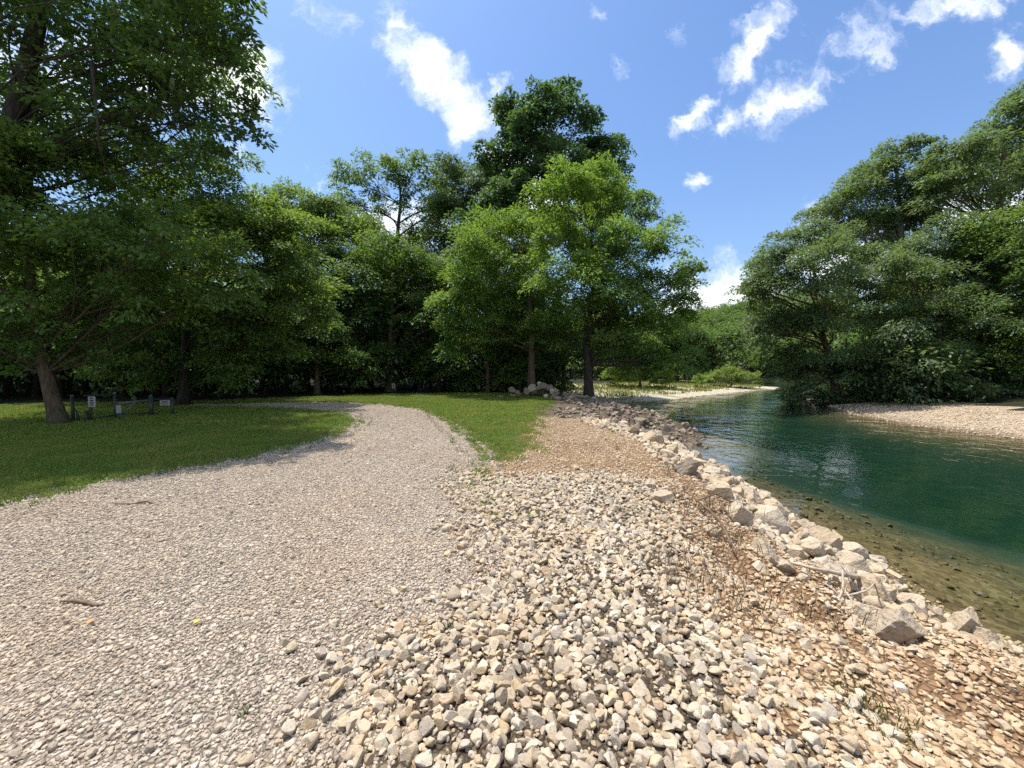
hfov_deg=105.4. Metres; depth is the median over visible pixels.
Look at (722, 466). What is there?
boulder
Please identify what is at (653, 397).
sand bar
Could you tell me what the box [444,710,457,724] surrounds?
stone
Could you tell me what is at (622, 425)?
boulder
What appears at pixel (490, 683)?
stone
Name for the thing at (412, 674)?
stone
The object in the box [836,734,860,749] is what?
stone
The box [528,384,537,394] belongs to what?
boulder
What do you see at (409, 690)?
stone
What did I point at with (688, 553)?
dead branch
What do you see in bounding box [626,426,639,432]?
boulder
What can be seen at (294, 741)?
driveway
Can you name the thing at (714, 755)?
stone
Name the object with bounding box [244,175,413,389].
woodland tree
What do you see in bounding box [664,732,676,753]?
stone
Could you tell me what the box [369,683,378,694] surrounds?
stone
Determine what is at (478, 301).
yellow green tree
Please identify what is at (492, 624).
stone
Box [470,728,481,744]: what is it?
stone
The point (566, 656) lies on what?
stone
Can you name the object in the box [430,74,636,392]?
cottonwood tree
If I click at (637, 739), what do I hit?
stone
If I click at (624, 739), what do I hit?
stone
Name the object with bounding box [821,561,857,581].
boulder
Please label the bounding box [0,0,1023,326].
sky
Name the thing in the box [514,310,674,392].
understorey tree
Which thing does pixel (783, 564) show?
boulder
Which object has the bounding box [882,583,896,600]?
boulder
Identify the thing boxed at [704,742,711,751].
stone
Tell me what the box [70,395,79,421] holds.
gate post
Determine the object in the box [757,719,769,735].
stone
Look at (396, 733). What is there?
stone
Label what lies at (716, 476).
boulder
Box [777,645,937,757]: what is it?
weed patch
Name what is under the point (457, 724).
stone
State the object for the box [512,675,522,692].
stone
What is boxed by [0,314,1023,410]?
woods floor
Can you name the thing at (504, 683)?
stone
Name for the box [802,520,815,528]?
boulder
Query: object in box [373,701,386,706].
stone
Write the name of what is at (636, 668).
stone
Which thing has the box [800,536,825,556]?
boulder
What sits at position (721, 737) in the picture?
stone
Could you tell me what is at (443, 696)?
stone
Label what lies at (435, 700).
stone
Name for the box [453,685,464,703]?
stone
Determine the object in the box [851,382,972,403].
riverbank shrub
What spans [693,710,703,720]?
stone
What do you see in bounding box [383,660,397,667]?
stone
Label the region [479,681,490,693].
stone
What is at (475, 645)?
stone
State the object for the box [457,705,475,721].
stone
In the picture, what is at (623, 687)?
stone
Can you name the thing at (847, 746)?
stone
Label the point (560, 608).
stone
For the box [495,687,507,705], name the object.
stone
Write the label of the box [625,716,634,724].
stone
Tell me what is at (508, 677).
stone
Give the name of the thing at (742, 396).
river water
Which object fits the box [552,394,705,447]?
spit rubble
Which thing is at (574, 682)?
stone
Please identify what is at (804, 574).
boulder
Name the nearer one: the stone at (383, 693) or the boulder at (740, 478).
the stone at (383, 693)
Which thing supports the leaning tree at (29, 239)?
on the lawn at (488, 445)
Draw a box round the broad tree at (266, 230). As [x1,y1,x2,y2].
[29,113,353,405]
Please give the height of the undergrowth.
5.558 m
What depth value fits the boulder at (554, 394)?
20.53 m
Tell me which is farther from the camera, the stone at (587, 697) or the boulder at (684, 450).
the boulder at (684, 450)
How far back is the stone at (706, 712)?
1.79 m
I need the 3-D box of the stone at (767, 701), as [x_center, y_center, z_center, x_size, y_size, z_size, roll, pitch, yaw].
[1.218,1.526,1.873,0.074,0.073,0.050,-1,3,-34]
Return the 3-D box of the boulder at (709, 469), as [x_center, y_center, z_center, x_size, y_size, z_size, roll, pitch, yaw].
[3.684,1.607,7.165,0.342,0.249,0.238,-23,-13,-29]
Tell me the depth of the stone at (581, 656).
2.14 m
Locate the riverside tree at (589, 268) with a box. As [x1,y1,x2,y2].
[503,149,712,396]
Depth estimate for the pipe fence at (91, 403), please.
11.84 m
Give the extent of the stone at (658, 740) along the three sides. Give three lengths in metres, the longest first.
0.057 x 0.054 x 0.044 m
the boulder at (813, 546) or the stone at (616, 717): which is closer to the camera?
the stone at (616, 717)
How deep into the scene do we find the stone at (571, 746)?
1.61 m
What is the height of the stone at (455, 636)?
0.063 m
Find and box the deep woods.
[0,251,581,400]
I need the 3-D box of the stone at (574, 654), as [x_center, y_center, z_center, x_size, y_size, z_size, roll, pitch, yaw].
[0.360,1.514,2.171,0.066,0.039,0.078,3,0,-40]
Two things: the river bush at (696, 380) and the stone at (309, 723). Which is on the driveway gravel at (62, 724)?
the stone at (309, 723)
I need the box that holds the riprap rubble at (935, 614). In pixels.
[580,416,1023,654]
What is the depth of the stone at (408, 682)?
1.94 m
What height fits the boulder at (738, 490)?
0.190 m
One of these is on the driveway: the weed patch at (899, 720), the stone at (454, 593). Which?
the stone at (454, 593)
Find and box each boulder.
[509,387,515,393]
[515,390,520,396]
[523,388,529,395]
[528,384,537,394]
[536,382,542,389]
[541,383,546,389]
[546,384,553,390]
[550,392,557,397]
[600,403,609,406]
[618,422,629,427]
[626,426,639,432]
[633,417,646,423]
[641,431,659,442]
[644,478,654,487]
[648,429,661,434]
[651,489,673,503]
[656,445,666,452]
[659,435,663,443]
[659,449,673,457]
[661,424,671,431]
[666,444,677,453]
[674,440,686,449]
[674,457,699,475]
[680,449,689,453]
[681,422,689,428]
[685,443,693,448]
[687,438,701,446]
[690,450,701,458]
[693,457,702,466]
[702,475,710,481]
[702,524,719,536]
[704,465,722,474]
[706,459,718,466]
[706,477,733,497]
[711,474,724,478]
[717,476,739,484]
[718,463,731,475]
[725,500,754,523]
[732,487,743,496]
[736,476,743,482]
[742,486,762,503]
[745,493,757,503]
[745,501,756,504]
[749,535,778,566]
[754,505,789,533]
[758,491,770,498]
[761,500,775,505]
[771,504,788,521]
[774,558,795,573]
[784,544,804,559]
[797,528,813,539]
[798,567,810,581]
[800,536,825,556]
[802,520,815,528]
[809,525,842,550]
[814,555,830,561]
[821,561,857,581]
[825,545,835,554]
[832,529,843,541]
[837,550,872,573]
[841,598,877,628]
[842,541,867,558]
[854,573,892,603]
[857,570,871,574]
[868,554,887,563]
[869,562,888,578]
[870,608,928,643]
[873,573,887,582]
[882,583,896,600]
[886,569,903,584]
[894,596,915,604]
[901,603,922,612]
[904,593,924,605]
[918,605,927,615]
[947,606,983,632]
[971,626,1000,643]
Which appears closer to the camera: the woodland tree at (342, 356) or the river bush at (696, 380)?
the woodland tree at (342, 356)
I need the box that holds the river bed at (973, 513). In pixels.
[618,379,1023,658]
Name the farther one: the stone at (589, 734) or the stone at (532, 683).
the stone at (532, 683)
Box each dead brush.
[607,528,728,612]
[636,548,801,636]
[664,481,766,523]
[691,519,848,580]
[744,567,898,662]
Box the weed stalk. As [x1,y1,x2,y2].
[650,458,673,476]
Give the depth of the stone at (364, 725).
1.68 m
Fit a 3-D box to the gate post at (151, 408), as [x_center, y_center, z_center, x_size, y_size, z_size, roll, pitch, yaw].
[-12.243,0.784,13.241,0.114,0.822,0.120,0,2,0]
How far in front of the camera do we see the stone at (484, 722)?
1.70 m
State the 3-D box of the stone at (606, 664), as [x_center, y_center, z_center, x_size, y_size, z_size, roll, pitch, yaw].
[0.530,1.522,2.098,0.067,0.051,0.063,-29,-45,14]
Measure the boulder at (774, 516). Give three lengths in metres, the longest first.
0.451 x 0.391 x 0.265 m
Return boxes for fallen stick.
[59,599,98,606]
[114,500,153,504]
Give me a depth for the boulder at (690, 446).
13.02 m
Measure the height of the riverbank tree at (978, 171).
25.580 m
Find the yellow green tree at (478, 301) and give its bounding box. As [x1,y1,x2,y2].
[424,201,578,395]
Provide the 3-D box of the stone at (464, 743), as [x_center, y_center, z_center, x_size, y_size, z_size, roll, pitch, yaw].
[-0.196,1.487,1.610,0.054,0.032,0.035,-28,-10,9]
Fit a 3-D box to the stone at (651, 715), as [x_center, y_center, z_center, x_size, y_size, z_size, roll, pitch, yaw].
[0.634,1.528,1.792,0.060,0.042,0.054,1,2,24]
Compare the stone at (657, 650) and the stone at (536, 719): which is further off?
the stone at (657, 650)
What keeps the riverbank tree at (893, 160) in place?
on the woods floor
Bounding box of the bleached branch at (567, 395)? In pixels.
[563,390,587,399]
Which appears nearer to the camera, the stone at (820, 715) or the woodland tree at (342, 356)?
the stone at (820, 715)
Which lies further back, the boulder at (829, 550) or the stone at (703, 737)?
the boulder at (829, 550)
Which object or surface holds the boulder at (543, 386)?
on the boulder at (538, 387)
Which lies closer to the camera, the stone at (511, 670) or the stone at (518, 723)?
the stone at (518, 723)
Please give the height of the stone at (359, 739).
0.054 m
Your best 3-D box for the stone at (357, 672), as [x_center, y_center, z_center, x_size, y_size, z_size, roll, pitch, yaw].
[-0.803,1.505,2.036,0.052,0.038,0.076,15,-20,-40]
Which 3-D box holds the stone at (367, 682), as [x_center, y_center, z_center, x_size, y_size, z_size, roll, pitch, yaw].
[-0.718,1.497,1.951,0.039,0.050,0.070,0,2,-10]
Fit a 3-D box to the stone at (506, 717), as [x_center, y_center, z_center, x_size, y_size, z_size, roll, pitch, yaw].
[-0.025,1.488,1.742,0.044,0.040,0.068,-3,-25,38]
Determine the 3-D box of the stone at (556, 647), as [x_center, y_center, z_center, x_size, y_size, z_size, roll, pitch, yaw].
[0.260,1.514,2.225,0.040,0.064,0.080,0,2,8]
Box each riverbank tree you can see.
[724,216,923,405]
[789,132,968,301]
[835,207,1023,397]
[855,79,1023,388]
[906,200,1023,388]
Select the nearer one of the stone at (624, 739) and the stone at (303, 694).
the stone at (624, 739)
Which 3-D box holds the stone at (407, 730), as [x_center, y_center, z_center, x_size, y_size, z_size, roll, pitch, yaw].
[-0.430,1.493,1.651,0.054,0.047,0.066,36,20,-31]
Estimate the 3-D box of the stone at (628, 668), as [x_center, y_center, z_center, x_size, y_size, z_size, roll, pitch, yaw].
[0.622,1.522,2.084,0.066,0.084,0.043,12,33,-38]
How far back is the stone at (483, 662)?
2.06 m
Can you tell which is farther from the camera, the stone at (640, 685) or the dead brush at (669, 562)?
the dead brush at (669, 562)
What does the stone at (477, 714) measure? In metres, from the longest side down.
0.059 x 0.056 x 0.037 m
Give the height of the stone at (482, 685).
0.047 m
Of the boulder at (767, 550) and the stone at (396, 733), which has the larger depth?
the boulder at (767, 550)
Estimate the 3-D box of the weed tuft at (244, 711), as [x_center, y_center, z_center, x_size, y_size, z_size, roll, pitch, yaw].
[-1.252,1.537,1.829,0.054,0.038,0.056,2,3,41]
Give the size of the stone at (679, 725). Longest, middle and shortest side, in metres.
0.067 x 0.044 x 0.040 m
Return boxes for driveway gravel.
[0,402,518,542]
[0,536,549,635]
[0,629,490,767]
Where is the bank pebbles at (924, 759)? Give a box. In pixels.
[358,521,1023,767]
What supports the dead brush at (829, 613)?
on the river bank at (928, 687)
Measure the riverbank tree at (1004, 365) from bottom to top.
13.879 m
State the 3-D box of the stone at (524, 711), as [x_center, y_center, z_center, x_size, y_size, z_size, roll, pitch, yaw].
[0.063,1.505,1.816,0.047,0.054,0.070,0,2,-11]
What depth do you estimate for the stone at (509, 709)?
1.76 m
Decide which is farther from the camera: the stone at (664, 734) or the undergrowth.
the undergrowth
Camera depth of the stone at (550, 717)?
1.74 m
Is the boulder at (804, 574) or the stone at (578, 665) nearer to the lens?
the stone at (578, 665)
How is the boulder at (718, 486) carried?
on the river bank at (928, 687)
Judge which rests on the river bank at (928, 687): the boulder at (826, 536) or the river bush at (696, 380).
the boulder at (826, 536)
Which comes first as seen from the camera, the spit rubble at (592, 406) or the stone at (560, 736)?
the stone at (560, 736)
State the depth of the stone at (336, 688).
1.92 m
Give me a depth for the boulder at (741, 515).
4.87 m
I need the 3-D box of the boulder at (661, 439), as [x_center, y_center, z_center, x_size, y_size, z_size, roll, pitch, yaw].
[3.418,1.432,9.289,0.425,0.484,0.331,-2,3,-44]
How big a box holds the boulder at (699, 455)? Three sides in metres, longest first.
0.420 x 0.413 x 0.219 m
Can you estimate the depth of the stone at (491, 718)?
1.72 m
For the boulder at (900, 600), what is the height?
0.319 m
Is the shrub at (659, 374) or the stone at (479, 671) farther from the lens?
the shrub at (659, 374)
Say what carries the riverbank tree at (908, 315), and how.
on the woods floor
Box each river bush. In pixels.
[691,374,707,387]
[704,364,762,385]
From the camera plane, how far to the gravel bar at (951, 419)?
19.36 m
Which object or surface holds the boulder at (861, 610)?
on the river bank at (928, 687)
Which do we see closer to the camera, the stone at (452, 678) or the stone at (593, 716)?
the stone at (593, 716)
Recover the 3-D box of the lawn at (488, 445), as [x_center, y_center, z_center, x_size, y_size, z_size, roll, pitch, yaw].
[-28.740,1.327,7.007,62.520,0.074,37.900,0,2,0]
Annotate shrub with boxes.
[594,331,683,387]
[779,387,880,405]
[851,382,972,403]
[931,379,1023,402]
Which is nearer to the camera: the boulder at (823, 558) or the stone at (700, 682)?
the stone at (700, 682)
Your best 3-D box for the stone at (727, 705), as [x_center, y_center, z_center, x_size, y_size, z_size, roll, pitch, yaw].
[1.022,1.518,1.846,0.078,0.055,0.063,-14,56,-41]
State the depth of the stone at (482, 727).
1.68 m
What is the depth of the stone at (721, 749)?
1.61 m
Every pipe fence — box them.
[83,392,116,421]
[153,397,173,413]
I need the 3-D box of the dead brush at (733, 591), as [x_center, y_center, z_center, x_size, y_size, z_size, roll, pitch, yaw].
[1.490,1.442,2.883,1.236,0.220,0.940,0,2,0]
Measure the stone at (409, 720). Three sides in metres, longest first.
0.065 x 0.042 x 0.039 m
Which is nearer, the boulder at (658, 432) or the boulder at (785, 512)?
the boulder at (785, 512)
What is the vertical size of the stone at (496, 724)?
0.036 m
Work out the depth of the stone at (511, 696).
1.85 m
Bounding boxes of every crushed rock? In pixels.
[223,464,897,767]
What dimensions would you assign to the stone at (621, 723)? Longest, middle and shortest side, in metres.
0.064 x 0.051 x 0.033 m
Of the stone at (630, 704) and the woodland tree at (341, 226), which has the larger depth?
the woodland tree at (341, 226)
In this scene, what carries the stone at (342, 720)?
on the driveway
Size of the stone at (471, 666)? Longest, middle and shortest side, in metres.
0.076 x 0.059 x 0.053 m
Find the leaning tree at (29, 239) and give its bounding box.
[0,102,271,424]
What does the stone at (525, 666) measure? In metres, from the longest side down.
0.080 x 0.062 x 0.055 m
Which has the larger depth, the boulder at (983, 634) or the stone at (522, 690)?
the boulder at (983, 634)
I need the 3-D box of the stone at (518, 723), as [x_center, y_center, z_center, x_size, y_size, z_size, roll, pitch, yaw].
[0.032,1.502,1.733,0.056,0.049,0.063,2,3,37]
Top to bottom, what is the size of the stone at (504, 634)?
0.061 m
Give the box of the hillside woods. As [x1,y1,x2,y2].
[561,291,887,382]
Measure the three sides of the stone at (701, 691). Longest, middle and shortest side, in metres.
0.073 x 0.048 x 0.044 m
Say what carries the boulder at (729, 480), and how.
on the river bank at (928, 687)
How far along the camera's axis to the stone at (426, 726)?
1.68 m
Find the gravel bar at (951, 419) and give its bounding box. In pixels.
[808,398,1023,438]
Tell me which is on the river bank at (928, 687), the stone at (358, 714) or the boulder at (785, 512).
the boulder at (785, 512)
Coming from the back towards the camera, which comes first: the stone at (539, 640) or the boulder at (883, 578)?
the boulder at (883, 578)
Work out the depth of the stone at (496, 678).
1.96 m
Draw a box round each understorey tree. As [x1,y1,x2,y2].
[409,322,549,391]
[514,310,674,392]
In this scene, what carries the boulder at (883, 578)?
on the river bed at (973, 513)
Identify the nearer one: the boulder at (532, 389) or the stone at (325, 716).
the stone at (325, 716)
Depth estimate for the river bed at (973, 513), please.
11.59 m
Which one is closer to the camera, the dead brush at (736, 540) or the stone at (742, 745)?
the stone at (742, 745)
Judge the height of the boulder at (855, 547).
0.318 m
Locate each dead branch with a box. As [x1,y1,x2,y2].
[670,544,700,563]
[695,490,736,555]
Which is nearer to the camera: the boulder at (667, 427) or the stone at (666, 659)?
the stone at (666, 659)
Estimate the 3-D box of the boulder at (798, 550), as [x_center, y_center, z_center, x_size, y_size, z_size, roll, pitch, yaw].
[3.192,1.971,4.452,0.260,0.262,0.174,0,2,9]
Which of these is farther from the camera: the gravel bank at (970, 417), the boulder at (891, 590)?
the gravel bank at (970, 417)
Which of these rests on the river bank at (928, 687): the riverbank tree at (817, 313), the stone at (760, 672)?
the stone at (760, 672)
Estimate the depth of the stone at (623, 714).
1.77 m
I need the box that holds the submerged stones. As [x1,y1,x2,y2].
[689,449,1023,634]
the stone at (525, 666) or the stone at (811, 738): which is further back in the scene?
the stone at (525, 666)
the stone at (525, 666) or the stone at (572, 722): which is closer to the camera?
the stone at (572, 722)
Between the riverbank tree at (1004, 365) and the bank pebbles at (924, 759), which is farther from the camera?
the riverbank tree at (1004, 365)
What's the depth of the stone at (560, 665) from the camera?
2.08 m
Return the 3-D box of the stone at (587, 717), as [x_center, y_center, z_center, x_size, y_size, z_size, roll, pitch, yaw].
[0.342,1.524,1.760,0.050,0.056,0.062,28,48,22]
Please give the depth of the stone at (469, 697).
1.82 m
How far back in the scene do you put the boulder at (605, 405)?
15.42 m
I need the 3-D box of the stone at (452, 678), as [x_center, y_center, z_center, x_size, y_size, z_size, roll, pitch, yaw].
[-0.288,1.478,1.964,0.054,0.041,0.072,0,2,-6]
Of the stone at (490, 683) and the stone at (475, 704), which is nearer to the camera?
the stone at (475, 704)
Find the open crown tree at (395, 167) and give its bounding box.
[324,146,455,385]
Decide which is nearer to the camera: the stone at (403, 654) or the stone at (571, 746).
the stone at (571, 746)
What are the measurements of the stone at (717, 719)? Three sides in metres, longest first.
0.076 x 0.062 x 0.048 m
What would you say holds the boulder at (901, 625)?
on the river bank at (928, 687)
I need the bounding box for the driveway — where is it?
[0,402,488,767]
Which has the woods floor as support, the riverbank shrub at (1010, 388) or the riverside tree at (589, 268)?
the riverbank shrub at (1010, 388)
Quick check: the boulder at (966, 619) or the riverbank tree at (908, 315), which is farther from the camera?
the riverbank tree at (908, 315)
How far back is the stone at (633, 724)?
1.73 m
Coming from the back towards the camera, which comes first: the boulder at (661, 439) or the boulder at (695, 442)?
the boulder at (695, 442)
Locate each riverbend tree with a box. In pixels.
[634,301,719,380]
[680,326,755,381]
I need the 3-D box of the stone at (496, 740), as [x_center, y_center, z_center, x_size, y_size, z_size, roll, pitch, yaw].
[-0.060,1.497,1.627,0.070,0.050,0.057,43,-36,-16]
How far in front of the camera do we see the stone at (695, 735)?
1.69 m
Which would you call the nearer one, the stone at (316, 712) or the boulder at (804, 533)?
the stone at (316, 712)
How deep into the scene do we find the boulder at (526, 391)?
20.84 m
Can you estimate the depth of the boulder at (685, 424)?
15.08 m
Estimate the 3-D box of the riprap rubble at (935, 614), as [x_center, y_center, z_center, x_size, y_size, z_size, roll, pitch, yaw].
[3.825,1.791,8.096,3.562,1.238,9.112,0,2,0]
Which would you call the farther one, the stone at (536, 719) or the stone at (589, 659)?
the stone at (589, 659)
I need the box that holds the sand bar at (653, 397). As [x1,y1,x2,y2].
[567,379,777,401]
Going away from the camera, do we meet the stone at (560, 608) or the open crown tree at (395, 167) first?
the stone at (560, 608)
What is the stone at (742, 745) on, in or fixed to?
on the river bank at (928, 687)
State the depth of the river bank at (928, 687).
2.56 m
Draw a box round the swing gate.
[116,399,149,414]
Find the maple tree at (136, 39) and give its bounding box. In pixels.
[0,0,284,217]
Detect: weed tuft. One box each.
[237,705,249,718]
[439,618,456,629]
[611,583,619,597]
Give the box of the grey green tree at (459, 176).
[345,149,509,384]
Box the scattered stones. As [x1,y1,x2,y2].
[437,478,1023,767]
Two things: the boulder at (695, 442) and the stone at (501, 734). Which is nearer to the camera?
the stone at (501, 734)
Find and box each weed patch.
[618,505,665,520]
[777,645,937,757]
[822,673,955,766]
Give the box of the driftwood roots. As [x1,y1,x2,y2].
[822,564,874,609]
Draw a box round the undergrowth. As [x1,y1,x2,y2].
[0,333,577,395]
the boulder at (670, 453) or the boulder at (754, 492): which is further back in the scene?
the boulder at (670, 453)
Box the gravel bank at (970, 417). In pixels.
[828,401,1023,440]
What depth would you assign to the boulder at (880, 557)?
5.25 m
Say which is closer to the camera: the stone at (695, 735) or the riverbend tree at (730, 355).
the stone at (695, 735)
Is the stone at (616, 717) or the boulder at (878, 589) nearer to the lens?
the stone at (616, 717)
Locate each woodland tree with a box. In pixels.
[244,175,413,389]
[246,298,386,393]
[306,226,483,391]
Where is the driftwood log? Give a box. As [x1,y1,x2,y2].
[790,561,860,578]
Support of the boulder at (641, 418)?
on the river bank at (928, 687)
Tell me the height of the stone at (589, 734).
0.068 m
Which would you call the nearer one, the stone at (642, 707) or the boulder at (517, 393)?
the stone at (642, 707)
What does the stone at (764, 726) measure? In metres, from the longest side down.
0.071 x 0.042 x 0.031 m
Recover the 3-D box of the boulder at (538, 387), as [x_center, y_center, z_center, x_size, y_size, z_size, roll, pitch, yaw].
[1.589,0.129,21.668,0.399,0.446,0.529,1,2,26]
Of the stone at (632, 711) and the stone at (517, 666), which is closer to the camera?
the stone at (632, 711)
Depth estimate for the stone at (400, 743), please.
1.60 m
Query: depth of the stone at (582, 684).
1.94 m
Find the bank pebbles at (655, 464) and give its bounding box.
[470,416,950,614]
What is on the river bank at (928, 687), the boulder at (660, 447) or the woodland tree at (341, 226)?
the boulder at (660, 447)
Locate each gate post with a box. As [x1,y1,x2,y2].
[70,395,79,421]
[149,395,153,415]
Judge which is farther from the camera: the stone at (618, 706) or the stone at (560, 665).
the stone at (560, 665)
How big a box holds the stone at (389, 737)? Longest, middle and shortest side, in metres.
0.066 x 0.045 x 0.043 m
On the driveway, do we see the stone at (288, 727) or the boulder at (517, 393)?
the stone at (288, 727)
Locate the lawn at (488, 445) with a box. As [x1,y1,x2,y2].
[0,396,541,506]
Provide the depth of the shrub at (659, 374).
44.37 m
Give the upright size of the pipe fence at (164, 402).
0.725 m
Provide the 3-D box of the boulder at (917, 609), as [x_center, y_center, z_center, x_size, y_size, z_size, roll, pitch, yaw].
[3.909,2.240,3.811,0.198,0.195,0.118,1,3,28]
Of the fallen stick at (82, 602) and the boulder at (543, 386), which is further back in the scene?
the boulder at (543, 386)
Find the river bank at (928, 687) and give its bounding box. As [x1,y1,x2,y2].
[338,393,1023,767]
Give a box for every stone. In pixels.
[281,719,295,735]
[296,686,309,703]
[301,731,316,744]
[302,718,316,731]
[307,707,322,718]
[307,733,319,749]
[320,708,332,722]
[328,678,344,699]
[337,716,349,727]
[346,718,357,734]
[350,709,365,725]
[350,734,364,745]
[352,668,361,676]
[357,718,371,737]
[364,676,372,688]
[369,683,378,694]
[372,697,383,713]
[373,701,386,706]
[374,689,388,698]
[374,732,387,750]
[382,644,393,650]
[382,718,399,734]
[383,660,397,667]
[385,729,395,743]
[392,726,401,741]
[393,705,404,718]
[398,639,407,649]
[398,645,408,661]
[398,734,408,746]
[399,706,412,720]
[402,671,417,680]
[402,685,416,695]
[403,726,415,736]
[405,634,415,644]
[405,678,417,687]
[405,712,412,726]
[408,641,417,654]
[409,730,422,742]
[410,710,420,719]
[417,661,429,669]
[418,717,434,737]
[420,657,430,667]
[427,677,437,686]
[432,693,441,707]
[434,712,446,730]
[436,674,446,690]
[437,731,449,743]
[439,693,448,710]
[439,693,453,704]
[444,661,460,673]
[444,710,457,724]
[447,588,460,599]
[449,673,458,683]
[450,634,458,642]
[451,669,460,673]
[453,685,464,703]
[453,716,468,726]
[455,716,468,728]
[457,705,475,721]
[459,739,470,749]
[462,668,470,681]
[465,661,476,671]
[465,693,478,701]
[470,701,478,708]
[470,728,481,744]
[471,639,481,652]
[473,692,481,699]
[473,711,481,722]
[475,666,486,675]
[475,717,488,727]
[476,703,483,711]
[477,659,487,667]
[477,681,486,691]
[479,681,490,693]
[479,722,485,731]
[484,679,494,691]
[485,715,498,722]
[486,723,494,732]
[489,621,496,628]
[489,638,499,651]
[490,675,502,682]
[492,733,501,749]
[493,719,499,728]
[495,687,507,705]
[496,680,510,688]
[498,718,509,734]
[498,731,507,748]
[500,629,512,637]
[501,624,510,633]
[501,712,512,722]
[502,707,514,716]
[503,674,512,682]
[506,666,516,677]
[506,687,515,704]
[510,653,521,658]
[511,716,525,729]
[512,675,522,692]
[513,658,521,674]
[517,684,527,697]
[519,630,527,640]
[519,699,527,715]
[520,695,532,708]
[521,661,529,672]
[523,740,536,751]
[527,675,540,686]
[527,681,536,688]
[527,683,542,695]
[527,708,544,727]
[532,627,540,639]
[533,635,545,646]
[544,692,555,706]
[544,722,556,734]
[546,711,557,726]
[546,732,558,745]
[550,625,561,639]
[551,605,564,616]
[554,641,559,654]
[554,659,574,673]
[556,732,573,742]
[557,714,569,723]
[561,671,573,677]
[561,706,569,725]
[561,727,572,747]
[564,654,573,661]
[565,739,576,755]
[566,738,580,750]
[568,709,582,720]
[568,714,577,728]
[569,646,581,652]
[569,652,577,657]
[570,668,581,678]
[571,651,584,661]
[571,678,577,691]
[573,662,581,669]
[576,719,590,737]
[577,679,586,692]
[579,690,596,707]
[581,655,594,666]
[582,643,592,655]
[583,714,592,723]
[584,636,594,645]
[585,730,592,742]
[590,710,599,727]
[603,696,615,706]
[604,662,616,671]
[609,661,618,673]
[610,729,621,749]
[612,713,622,725]
[614,701,623,711]
[617,679,629,694]
[617,709,628,721]
[617,720,624,732]
[619,734,629,745]
[622,663,632,674]
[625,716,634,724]
[626,699,636,709]
[628,708,635,716]
[629,720,647,735]
[630,661,640,674]
[630,732,646,747]
[631,678,646,697]
[635,719,647,737]
[637,703,646,718]
[641,707,650,725]
[643,709,656,723]
[652,733,664,747]
[653,647,663,657]
[658,651,673,665]
[660,731,670,738]
[662,722,675,730]
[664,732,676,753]
[671,720,685,731]
[686,701,701,718]
[690,681,700,697]
[692,729,699,742]
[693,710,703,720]
[693,739,710,758]
[696,679,705,690]
[697,688,706,695]
[697,696,708,706]
[697,718,710,733]
[699,732,711,748]
[701,705,711,718]
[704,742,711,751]
[707,730,716,745]
[711,746,719,758]
[712,713,723,733]
[712,739,731,757]
[716,734,725,740]
[722,739,736,748]
[723,694,734,714]
[738,740,749,757]
[751,665,766,677]
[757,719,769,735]
[760,696,773,707]
[760,720,768,733]
[785,739,796,752]
[802,731,821,745]
[809,708,828,725]
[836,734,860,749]
[837,741,854,754]
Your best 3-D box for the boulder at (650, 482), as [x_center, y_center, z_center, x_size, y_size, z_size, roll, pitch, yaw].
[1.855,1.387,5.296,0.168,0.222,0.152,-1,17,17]
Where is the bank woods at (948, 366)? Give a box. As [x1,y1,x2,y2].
[823,182,1023,406]
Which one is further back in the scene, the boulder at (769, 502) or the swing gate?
the swing gate

